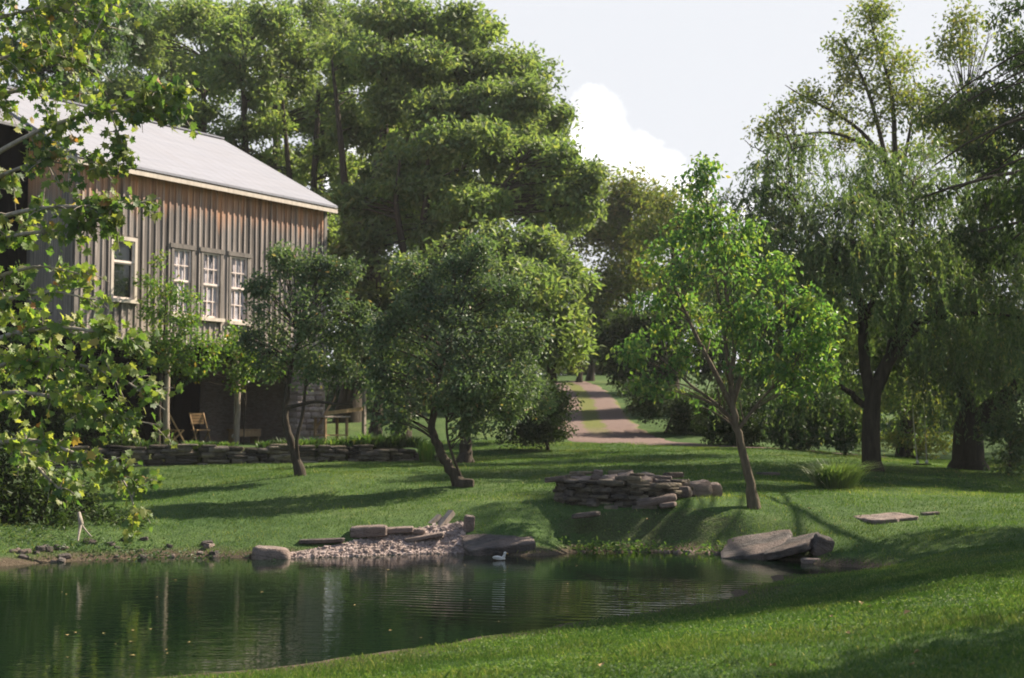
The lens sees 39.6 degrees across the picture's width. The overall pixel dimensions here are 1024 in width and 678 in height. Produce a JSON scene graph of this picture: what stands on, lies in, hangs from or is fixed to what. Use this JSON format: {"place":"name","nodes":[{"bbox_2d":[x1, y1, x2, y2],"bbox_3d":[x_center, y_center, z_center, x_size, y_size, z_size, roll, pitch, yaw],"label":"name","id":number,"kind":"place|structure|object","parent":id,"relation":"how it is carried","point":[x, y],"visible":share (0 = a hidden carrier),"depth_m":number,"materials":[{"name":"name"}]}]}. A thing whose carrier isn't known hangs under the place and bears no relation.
{"place":"outdoors","nodes":[
{"label":"outdoors","id":0,"kind":"place"},
{"bbox_2d":[290,521,464,557],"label":"beach gravel","id":1,"kind":"structure","parent":0,"point":[461,533],"depth_m":24.71,"materials":[{"name":"grey gravel"}]},
{"bbox_2d":[0,551,863,677],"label":"pond water","id":2,"kind":"structure","parent":0,"point":[220,614],"depth_m":17.91,"materials":[{"name":"green liquid"}]},
{"bbox_2d":[462,533,535,555],"bbox_3d":[-0.238,3.558,24.799,1.243,0.207,1.039,-6,8,-6],"label":"rock slab","id":3,"kind":"object","parent":2,"relation":"on","point":[476,544],"visible":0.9,"depth_m":24.41,"materials":[{"name":"grey stone"}]},
{"bbox_2d":[762,531,819,560],"bbox_3d":[4.651,3.433,23.585,0.837,0.154,0.933,-19,-1,28],"label":"rock slab","id":4,"kind":"object","parent":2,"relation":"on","point":[796,545],"visible":0.9,"depth_m":23.30,"materials":[{"name":"grey stone"}]},
{"bbox_2d":[800,558,820,563],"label":"rock","id":5,"kind":"object","parent":2,"relation":"in","point":[808,560],"visible":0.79,"depth_m":22.85,"materials":[{"name":"stone"}]},
{"bbox_2d":[810,534,833,556],"bbox_3d":[5.076,3.395,23.276,0.324,0.359,0.324,18,6,-4],"label":"rock","id":6,"kind":"object","parent":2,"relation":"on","point":[823,544],"visible":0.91,"depth_m":23.14,"materials":[{"name":"grey stone"}]},
{"bbox_2d":[0,372,1023,677],"bbox_3d":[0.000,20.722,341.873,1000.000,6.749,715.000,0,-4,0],"label":"ground","id":7,"kind":"structure","parent":0,"point":[644,528],"depth_m":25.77,"materials":[{"name":"green plant"}]},
{"bbox_2d":[0,312,135,449],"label":"terrace bush","id":8,"kind":"object","parent":7,"relation":"on","point":[59,420],"visible":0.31,"depth_m":36.89,"materials":[{"name":"green plant"}]},
{"bbox_2d":[0,419,157,531],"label":"bank bush","id":9,"kind":"object","parent":7,"relation":"on","point":[18,487],"visible":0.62,"depth_m":25.55,"materials":[{"name":"green plant"}]},
{"bbox_2d":[0,0,164,104],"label":"locust tree","id":10,"kind":"object","parent":7,"relation":"on","point":[110,46],"visible":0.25,"depth_m":53.19,"materials":[{"name":"green plant"}]},
{"bbox_2d":[77,512,91,540],"bbox_3d":[-7.083,3.074,23.337,0.284,0.468,0.281,-3,-5,39],"label":"dead branch","id":11,"kind":"object","parent":7,"relation":"on","point":[80,521],"visible":1,"depth_m":23.34,"materials":[{"name":"beige wood"}]},
{"bbox_2d":[85,436,115,448],"bbox_3d":[-10.669,2.677,36.950,1.164,0.355,1.229,0,-4,0],"label":"garden plant","id":12,"kind":"object","parent":7,"relation":"on","point":[98,443],"visible":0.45,"depth_m":36.73,"materials":[{"name":"green plant"}]},
{"bbox_2d":[0,0,205,543],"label":"sycamore tree","id":13,"kind":"object","parent":7,"relation":"on","point":[109,217],"visible":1,"depth_m":21.78,"materials":[{"name":"green plant"}]},
{"bbox_2d":[12,0,231,133],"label":"woodland tree","id":14,"kind":"object","parent":7,"relation":"on","point":[162,74],"visible":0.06,"depth_m":72.68,"materials":[{"name":"green plant"}]},
{"bbox_2d":[113,437,137,445],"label":"garden plant","id":15,"kind":"object","parent":7,"relation":"on","point":[125,442],"visible":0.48,"depth_m":36.87,"materials":[{"name":"green plant"}]},
{"bbox_2d":[0,519,275,562],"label":"shore weeds","id":16,"kind":"object","parent":7,"relation":"on","point":[89,552],"visible":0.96,"depth_m":23.89,"materials":[{"name":"green plant"}]},
{"bbox_2d":[132,438,160,448],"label":"garden plant","id":17,"kind":"object","parent":7,"relation":"on","point":[144,443],"visible":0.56,"depth_m":37.09,"materials":[{"name":"green plant"}]},
{"bbox_2d":[0,86,337,446],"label":"barn","id":18,"kind":"structure","parent":7,"relation":"on","point":[230,212],"depth_m":41.82,"materials":[{"name":"wood"}]},
{"bbox_2d":[110,236,139,303],"bbox_3d":[-10.572,-1.889,38.747,0.209,1.810,1.000,-2,-4,33],"label":"window","id":19,"kind":"structure","parent":18,"relation":"in","point":[124,267],"depth_m":38.86,"materials":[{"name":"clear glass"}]},
{"bbox_2d":[170,242,196,318],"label":"window","id":20,"kind":"structure","parent":18,"relation":"in","point":[182,261],"depth_m":40.67,"materials":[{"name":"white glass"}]},
{"bbox_2d":[199,247,224,321],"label":"window","id":21,"kind":"structure","parent":18,"relation":"in","point":[211,265],"depth_m":41.61,"materials":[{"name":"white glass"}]},
{"bbox_2d":[228,251,251,325],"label":"window","id":22,"kind":"structure","parent":18,"relation":"in","point":[239,267],"depth_m":42.52,"materials":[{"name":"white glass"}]},
{"bbox_2d":[77,0,266,132],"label":"locust tree","id":23,"kind":"object","parent":7,"relation":"on","point":[200,19],"visible":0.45,"depth_m":60.69,"materials":[{"name":"green plant"}]},
{"bbox_2d":[161,412,184,443],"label":"folding chair","id":24,"kind":"object","parent":7,"relation":"on","point":[179,432],"visible":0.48,"depth_m":40.98,"materials":[{"name":"brown wood"}]},
{"bbox_2d":[120,249,227,443],"bbox_3d":[-9.283,0.298,38.613,3.048,5.550,1.685,0,-4,0],"label":"young tree","id":25,"kind":"object","parent":7,"relation":"on","point":[168,361],"visible":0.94,"depth_m":38.56,"materials":[{"name":"green plant"}]},
{"bbox_2d":[182,439,212,448],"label":"garden plant","id":26,"kind":"object","parent":7,"relation":"on","point":[194,442],"visible":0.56,"depth_m":37.42,"materials":[{"name":"green plant"}]},
{"bbox_2d":[189,413,210,441],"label":"folding chair","id":27,"kind":"object","parent":7,"relation":"on","point":[192,423],"visible":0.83,"depth_m":42.20,"materials":[{"name":"brown wood"}]},
{"bbox_2d":[2,443,438,469],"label":"retaining wall","id":28,"kind":"structure","parent":7,"relation":"on","point":[183,454],"depth_m":37.36,"materials":[{"name":"stone"}]},
{"bbox_2d":[170,320,285,444],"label":"young tree","id":29,"kind":"object","parent":7,"relation":"on","point":[231,349],"visible":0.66,"depth_m":41.52,"materials":[{"name":"green plant"}]},
{"bbox_2d":[226,429,261,443],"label":"wooden bench","id":30,"kind":"object","parent":7,"relation":"on","point":[253,434],"visible":0.63,"depth_m":44.17,"materials":[{"name":"brown wood"}]},
{"bbox_2d":[180,0,327,186],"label":"locust tree","id":31,"kind":"object","parent":7,"relation":"on","point":[219,70],"visible":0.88,"depth_m":57.49,"materials":[{"name":"green plant"}]},
{"bbox_2d":[254,440,279,447],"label":"garden plant","id":32,"kind":"object","parent":7,"relation":"on","point":[262,444],"visible":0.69,"depth_m":37.97,"materials":[{"name":"green plant"}]},
{"bbox_2d":[252,545,290,559],"bbox_3d":[-4.040,3.651,23.835,0.638,0.357,0.572,7,-5,-11],"label":"boulder","id":33,"kind":"object","parent":7,"relation":"on","point":[260,552],"visible":0.56,"depth_m":23.59,"materials":[{"name":"stone"}]},
{"bbox_2d":[204,0,368,186],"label":"woodland tree","id":34,"kind":"object","parent":7,"relation":"on","point":[306,127],"visible":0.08,"depth_m":73.90,"materials":[{"name":"green plant"}]},
{"bbox_2d":[259,0,356,193],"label":"locust tree","id":35,"kind":"object","parent":7,"relation":"on","point":[302,167],"visible":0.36,"depth_m":63.43,"materials":[{"name":"green plant"}]},
{"bbox_2d":[235,239,381,475],"bbox_3d":[-4.593,0.472,31.916,3.394,5.492,2.091,0,-4,0],"label":"apple tree","id":36,"kind":"object","parent":7,"relation":"on","point":[310,364],"visible":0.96,"depth_m":31.94,"materials":[{"name":"green plant"}]},
{"bbox_2d":[300,435,329,447],"bbox_3d":[-5.435,2.767,38.536,1.203,0.369,1.154,0,-4,0],"label":"garden plant","id":37,"kind":"object","parent":7,"relation":"on","point":[320,440],"visible":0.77,"depth_m":38.33,"materials":[{"name":"green plant"}]},
{"bbox_2d":[299,537,344,543],"bbox_3d":[-3.277,3.480,24.545,0.798,0.076,0.269,-2,-3,-4],"label":"stone block","id":38,"kind":"object","parent":7,"relation":"on","point":[319,540],"depth_m":24.42,"materials":[{"name":"grey stone"}]},
{"bbox_2d":[279,70,371,244],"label":"locust tree","id":39,"kind":"object","parent":7,"relation":"on","point":[315,153],"visible":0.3,"depth_m":58.42,"materials":[{"name":"green plant"}]},
{"bbox_2d":[317,161,337,312],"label":"locust tree","id":40,"kind":"object","parent":7,"relation":"on","point":[321,190],"visible":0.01,"depth_m":72.40,"materials":[{"name":"green plant"}]},
{"bbox_2d":[312,396,350,439],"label":"work bench","id":41,"kind":"object","parent":7,"relation":"on","point":[325,434],"visible":0.83,"depth_m":44.73,"materials":[{"name":"brown wood"}]},
{"bbox_2d":[318,436,346,445],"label":"garden plant","id":42,"kind":"object","parent":7,"relation":"on","point":[332,442],"visible":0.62,"depth_m":38.55,"materials":[{"name":"green plant"}]},
{"bbox_2d":[325,371,365,434],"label":"lean to shed","id":43,"kind":"object","parent":7,"relation":"on","point":[354,410],"visible":0.05,"depth_m":48.09,"materials":[{"name":"brown wood"}]},
{"bbox_2d":[336,435,362,447],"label":"garden plant","id":44,"kind":"object","parent":7,"relation":"on","point":[347,443],"visible":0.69,"depth_m":38.59,"materials":[{"name":"green plant"}]},
{"bbox_2d":[346,431,384,447],"bbox_3d":[-3.971,2.734,38.999,1.161,0.493,1.554,-2,-4,33],"label":"garden plant","id":45,"kind":"object","parent":7,"relation":"on","point":[366,435],"visible":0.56,"depth_m":38.76,"materials":[{"name":"green plant"}]},
{"bbox_2d":[350,524,387,537],"bbox_3d":[-2.505,3.366,24.931,0.650,0.201,0.464,-2,-3,-3],"label":"stone block","id":46,"kind":"object","parent":7,"relation":"on","point":[376,530],"depth_m":24.71,"materials":[{"name":"grey stone"}]},
{"bbox_2d":[360,435,393,447],"bbox_3d":[-3.734,2.786,39.140,1.158,0.407,1.190,-2,-4,24],"label":"garden plant","id":47,"kind":"object","parent":7,"relation":"on","point":[377,442],"visible":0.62,"depth_m":38.80,"materials":[{"name":"green plant"}]},
{"bbox_2d":[367,434,400,447],"bbox_3d":[-3.527,2.783,39.194,1.424,0.419,1.367,0,-4,0],"label":"garden plant","id":48,"kind":"object","parent":7,"relation":"on","point":[381,440],"visible":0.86,"depth_m":38.85,"materials":[{"name":"green plant"}]},
{"bbox_2d":[325,207,458,436],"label":"locust tree","id":49,"kind":"object","parent":7,"relation":"on","point":[369,242],"visible":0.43,"depth_m":49.94,"materials":[{"name":"green plant"}]},
{"bbox_2d":[377,431,419,447],"bbox_3d":[-3.154,2.763,39.219,1.385,0.462,1.381,3,-5,-41],"label":"garden plant","id":50,"kind":"object","parent":7,"relation":"on","point":[397,442],"visible":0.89,"depth_m":38.97,"materials":[{"name":"green plant"}]},
{"bbox_2d":[387,526,413,533],"bbox_3d":[-2.014,3.371,25.119,0.568,0.112,0.356,-3,-3,-6],"label":"stone block","id":51,"kind":"object","parent":7,"relation":"on","point":[400,529],"depth_m":24.96,"materials":[{"name":"grey stone"}]},
{"bbox_2d":[325,88,477,355],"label":"woodland tree","id":52,"kind":"object","parent":7,"relation":"on","point":[366,173],"visible":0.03,"depth_m":62.21,"materials":[{"name":"green plant"}]},
{"bbox_2d":[400,436,427,447],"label":"garden plant","id":53,"kind":"object","parent":7,"relation":"on","point":[412,444],"visible":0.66,"depth_m":39.13,"materials":[{"name":"green plant"}]},
{"bbox_2d":[403,531,444,541],"bbox_3d":[-1.556,3.486,25.050,0.746,0.075,0.306,-9,-2,-9],"label":"stone block","id":54,"kind":"object","parent":7,"relation":"on","point":[427,536],"depth_m":24.92,"materials":[{"name":"grey stone"}]},
{"bbox_2d":[414,439,435,461],"bbox_3d":[-2.273,2.940,38.090,0.773,0.735,0.894,-2,-4,23],"label":"iris clump","id":55,"kind":"object","parent":7,"relation":"on","point":[426,452],"visible":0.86,"depth_m":37.91,"materials":[{"name":"green plant"}]},
{"bbox_2d":[428,514,441,523],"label":"rock","id":56,"kind":"object","parent":7,"relation":"on","point":[437,518],"visible":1,"depth_m":25.63,"materials":[{"name":"grey stone"}]},
{"bbox_2d":[300,0,580,422],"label":"locust tree","id":57,"kind":"object","parent":7,"relation":"on","point":[395,65],"visible":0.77,"depth_m":53.88,"materials":[{"name":"green plant"}]},
{"bbox_2d":[316,17,569,258],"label":"woodland tree","id":58,"kind":"object","parent":7,"relation":"on","point":[346,29],"depth_m":69.93,"materials":[{"name":"green plant"}]},
{"bbox_2d":[325,240,561,409],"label":"woodland tree","id":59,"kind":"object","parent":7,"relation":"on","point":[332,391],"depth_m":59.69,"materials":[{"name":"green plant"}]},
{"bbox_2d":[437,510,454,526],"bbox_3d":[-1.198,3.264,25.633,0.120,0.352,0.398,-3,-5,42],"label":"fallen post","id":60,"kind":"object","parent":7,"relation":"on","point":[448,516],"visible":0.93,"depth_m":25.62,"materials":[{"name":"grey wood"}]},
{"bbox_2d":[354,228,554,486],"bbox_3d":[-1.212,0.434,29.749,4.272,5.655,2.523,0,-4,0],"label":"apple tree","id":61,"kind":"object","parent":7,"relation":"on","point":[473,394],"visible":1,"depth_m":29.86,"materials":[{"name":"green plant"}]},
{"bbox_2d":[457,478,473,487],"bbox_3d":[-0.962,3.027,29.715,0.359,0.238,0.272,0,-4,0],"label":"stone block","id":62,"kind":"object","parent":7,"relation":"on","point":[465,482],"visible":0.86,"depth_m":29.59,"materials":[{"name":"grey stone"}]},
{"bbox_2d":[463,515,474,531],"bbox_3d":[-0.768,3.296,25.378,0.178,0.305,0.207,7,0,-17],"label":"stone block","id":63,"kind":"object","parent":7,"relation":"on","point":[469,523],"depth_m":25.29,"materials":[{"name":"grey stone"}]},
{"bbox_2d":[321,112,618,438],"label":"locust tree","id":64,"kind":"object","parent":7,"relation":"on","point":[562,189],"visible":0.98,"depth_m":50.20,"materials":[{"name":"green plant"}]},
{"bbox_2d":[376,212,606,442],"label":"locust tree","id":65,"kind":"object","parent":7,"relation":"on","point":[538,253],"visible":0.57,"depth_m":45.48,"materials":[{"name":"green plant"}]},
{"bbox_2d":[424,314,562,462],"bbox_3d":[-0.611,1.322,37.116,3.829,4.117,2.162,-1,-4,15],"label":"apple tree","id":66,"kind":"object","parent":7,"relation":"on","point":[465,453],"visible":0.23,"depth_m":36.85,"materials":[{"name":"green plant"}]},
{"bbox_2d":[408,2,610,246],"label":"woodland tree","id":67,"kind":"object","parent":7,"relation":"on","point":[562,229],"visible":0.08,"depth_m":64.20,"materials":[{"name":"green plant"}]},
{"bbox_2d":[0,439,1023,560],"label":"lawn grass","id":68,"kind":"structure","parent":7,"relation":"on","point":[654,459],"depth_m":30.50,"materials":[{"name":"green plant"}]},
{"bbox_2d":[490,373,584,450],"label":"yew bush","id":69,"kind":"object","parent":7,"relation":"on","point":[543,432],"visible":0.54,"depth_m":41.44,"materials":[{"name":"green plant"}]},
{"bbox_2d":[538,291,607,381],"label":"woodland tree","id":70,"kind":"object","parent":7,"relation":"on","point":[595,306],"visible":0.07,"depth_m":73.91,"materials":[{"name":"green plant"}]},
{"bbox_2d":[572,511,599,518],"bbox_3d":[1.333,3.169,25.604,0.512,0.104,0.304,-9,-9,12],"label":"boulder","id":71,"kind":"object","parent":7,"relation":"on","point":[586,515],"visible":1,"depth_m":25.47,"materials":[{"name":"grey stone"}]},
{"bbox_2d":[553,291,621,380],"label":"woodland tree","id":72,"kind":"object","parent":7,"relation":"on","point":[590,375],"visible":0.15,"depth_m":75.73,"materials":[{"name":"green plant"}]},
{"bbox_2d":[536,306,644,375],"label":"woodland tree","id":73,"kind":"object","parent":7,"relation":"on","point":[598,371],"visible":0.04,"depth_m":82.73,"materials":[{"name":"green plant"}]},
{"bbox_2d":[174,542,1023,677],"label":"lawn clover","id":74,"kind":"object","parent":7,"relation":"on","point":[753,632],"visible":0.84,"depth_m":11.72,"materials":[{"name":"green plant"}]},
{"bbox_2d":[540,161,688,318],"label":"woodland tree","id":75,"kind":"object","parent":7,"relation":"on","point":[624,200],"visible":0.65,"depth_m":73.76,"materials":[{"name":"green plant"}]},
{"bbox_2d":[552,470,695,509],"bbox_3d":[2.132,2.884,27.017,2.734,0.767,2.174,0,-4,0],"label":"fire pit","id":76,"kind":"object","parent":7,"relation":"on","point":[612,487],"visible":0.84,"depth_m":26.19,"materials":[{"name":"stone"}]},
{"bbox_2d":[545,475,566,482],"bbox_3d":[0.834,2.656,26.986,0.412,0.106,0.310,-8,-6,14],"label":"cap stone","id":77,"kind":"object","parent":76,"relation":"on","point":[552,479],"visible":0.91,"depth_m":26.85,"materials":[{"name":"grey stone"}]},
{"bbox_2d":[663,472,682,477],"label":"cap stone","id":78,"kind":"object","parent":76,"relation":"on","point":[676,474],"visible":0.94,"depth_m":27.07,"materials":[{"name":"grey stone"}]},
{"bbox_2d":[550,529,755,554],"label":"bank weeds","id":79,"kind":"object","parent":7,"relation":"on","point":[624,548],"visible":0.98,"depth_m":24.92,"materials":[{"name":"green plant"}]},
{"bbox_2d":[636,494,676,505],"bbox_3d":[2.642,2.971,26.174,0.826,0.164,0.363,-7,-7,-17],"label":"boulder","id":80,"kind":"object","parent":7,"relation":"on","point":[655,500],"visible":0.96,"depth_m":26.00,"materials":[{"name":"stone"}]},
{"bbox_2d":[589,300,728,415],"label":"woodland tree","id":81,"kind":"object","parent":7,"relation":"on","point":[623,326],"visible":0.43,"depth_m":57.69,"materials":[{"name":"green plant"}]},
{"bbox_2d":[608,375,714,435],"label":"shade shrub","id":82,"kind":"object","parent":7,"relation":"on","point":[679,411],"visible":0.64,"depth_m":49.52,"materials":[{"name":"green plant"}]},
{"bbox_2d":[659,502,676,507],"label":"boulder","id":83,"kind":"object","parent":7,"relation":"on","point":[668,505],"visible":1,"depth_m":25.93,"materials":[{"name":"stone"}]},
{"bbox_2d":[621,175,722,388],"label":"woodland tree","id":84,"kind":"object","parent":7,"relation":"on","point":[646,229],"visible":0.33,"depth_m":69.87,"materials":[{"name":"green plant"}]},
{"bbox_2d":[666,486,691,497],"bbox_3d":[3.124,2.880,26.574,0.470,0.237,0.409,-9,-9,12],"label":"boulder","id":85,"kind":"object","parent":7,"relation":"on","point":[687,490],"visible":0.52,"depth_m":26.38,"materials":[{"name":"grey stone"}]},
{"bbox_2d":[689,480,712,496],"bbox_3d":[3.462,2.882,27.074,0.637,0.356,0.514,-7,-3,-17],"label":"boulder","id":86,"kind":"object","parent":7,"relation":"on","point":[702,488],"visible":0.45,"depth_m":26.87,"materials":[{"name":"stone"}]},
{"bbox_2d":[711,482,721,496],"bbox_3d":[3.849,2.921,27.370,0.360,0.340,0.416,-8,3,-5],"label":"boulder","id":87,"kind":"object","parent":7,"relation":"on","point":[717,489],"visible":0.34,"depth_m":27.18,"materials":[{"name":"stone"}]},
{"bbox_2d":[547,381,887,457],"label":"gravel drive","id":88,"kind":"structure","parent":7,"relation":"on","point":[602,417],"depth_m":53.20,"materials":[{"name":"beige gravel"}]},
{"bbox_2d":[606,151,855,509],"bbox_3d":[4.070,-0.129,26.480,4.671,6.810,2.398,0,-4,0],"label":"pear tree","id":89,"kind":"object","parent":7,"relation":"on","point":[764,311],"visible":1,"depth_m":26.45,"materials":[{"name":"green plant"}]},
{"bbox_2d":[687,386,777,446],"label":"shade shrub","id":90,"kind":"object","parent":7,"relation":"on","point":[751,430],"visible":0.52,"depth_m":45.45,"materials":[{"name":"green plant"}]},
{"bbox_2d":[720,529,793,559],"bbox_3d":[4.166,3.537,24.157,1.201,0.175,1.284,-12,5,17],"label":"rock slab","id":91,"kind":"object","parent":7,"relation":"on","point":[755,546],"visible":0.71,"depth_m":24.05,"materials":[{"name":"grey stone"}]},
{"bbox_2d":[687,229,889,417],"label":"woodland tree","id":92,"kind":"object","parent":7,"relation":"on","point":[701,380],"visible":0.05,"depth_m":61.38,"materials":[{"name":"green plant"}]},
{"bbox_2d":[754,380,842,450],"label":"shade shrub","id":93,"kind":"object","parent":7,"relation":"on","point":[777,438],"visible":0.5,"depth_m":43.55,"materials":[{"name":"green plant"}]},
{"bbox_2d":[661,106,1023,471],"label":"willow tree","id":94,"kind":"object","parent":7,"relation":"on","point":[903,281],"visible":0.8,"depth_m":35.95,"materials":[{"name":"green plant"}]},
{"bbox_2d":[909,358,930,464],"bbox_3d":[10.988,1.913,38.350,0.511,2.948,0.200,0,-4,-6],"label":"rope swing","id":95,"kind":"object","parent":94,"relation":"hanging from","point":[918,463],"visible":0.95,"depth_m":38.29,"materials":[{"name":"white paint"}]},
{"bbox_2d":[740,0,947,458],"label":"sparse tree","id":96,"kind":"object","parent":7,"relation":"on","point":[876,12],"visible":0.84,"depth_m":46.46,"materials":[{"name":"green plant"}]},
{"bbox_2d":[803,384,887,454],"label":"shade shrub","id":97,"kind":"object","parent":7,"relation":"on","point":[841,443],"visible":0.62,"depth_m":42.77,"materials":[{"name":"green plant"}]},
{"bbox_2d":[855,512,919,524],"bbox_3d":[6.589,3.174,25.006,1.000,0.152,0.798,-2,0,-18],"label":"rock slab","id":98,"kind":"object","parent":7,"relation":"on","point":[885,517],"visible":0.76,"depth_m":24.77,"materials":[{"name":"stone"}]},
{"bbox_2d":[880,377,959,457],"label":"shade shrub","id":99,"kind":"object","parent":7,"relation":"on","point":[921,447],"visible":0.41,"depth_m":45.54,"materials":[{"name":"green plant"}]},
{"bbox_2d":[851,226,1023,423],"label":"woodland tree","id":100,"kind":"object","parent":7,"relation":"on","point":[952,269],"visible":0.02,"depth_m":59.62,"materials":[{"name":"green plant"}]},
{"bbox_2d":[880,289,1023,470],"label":"willow tree","id":101,"kind":"object","parent":7,"relation":"on","point":[968,453],"visible":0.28,"depth_m":38.57,"materials":[{"name":"green plant"}]},
{"bbox_2d":[889,0,1023,272],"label":"hickory tree","id":102,"kind":"object","parent":7,"relation":"on","point":[999,204],"visible":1,"depth_m":33.14,"materials":[{"name":"green plant"}]},
{"bbox_2d":[903,0,1023,397],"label":"sparse tree","id":103,"kind":"object","parent":7,"relation":"on","point":[966,131],"visible":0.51,"depth_m":44.50,"materials":[{"name":"green plant"}]},
{"bbox_2d":[968,394,1023,475],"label":"shade shrub","id":104,"kind":"object","parent":7,"relation":"on","point":[1014,455],"visible":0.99,"depth_m":36.79,"materials":[{"name":"green plant"}]},
{"bbox_2d":[0,0,1023,374],"label":"sky","id":105,"kind":"structure","parent":0,"point":[657,84],"materials":[{"name":"white"}]},
{"bbox_2d":[783,457,883,488],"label":"ornamental grass","id":106,"kind":"object","parent":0,"point":[838,476],"depth_m":29.63,"materials":[{"name":"green plant"}]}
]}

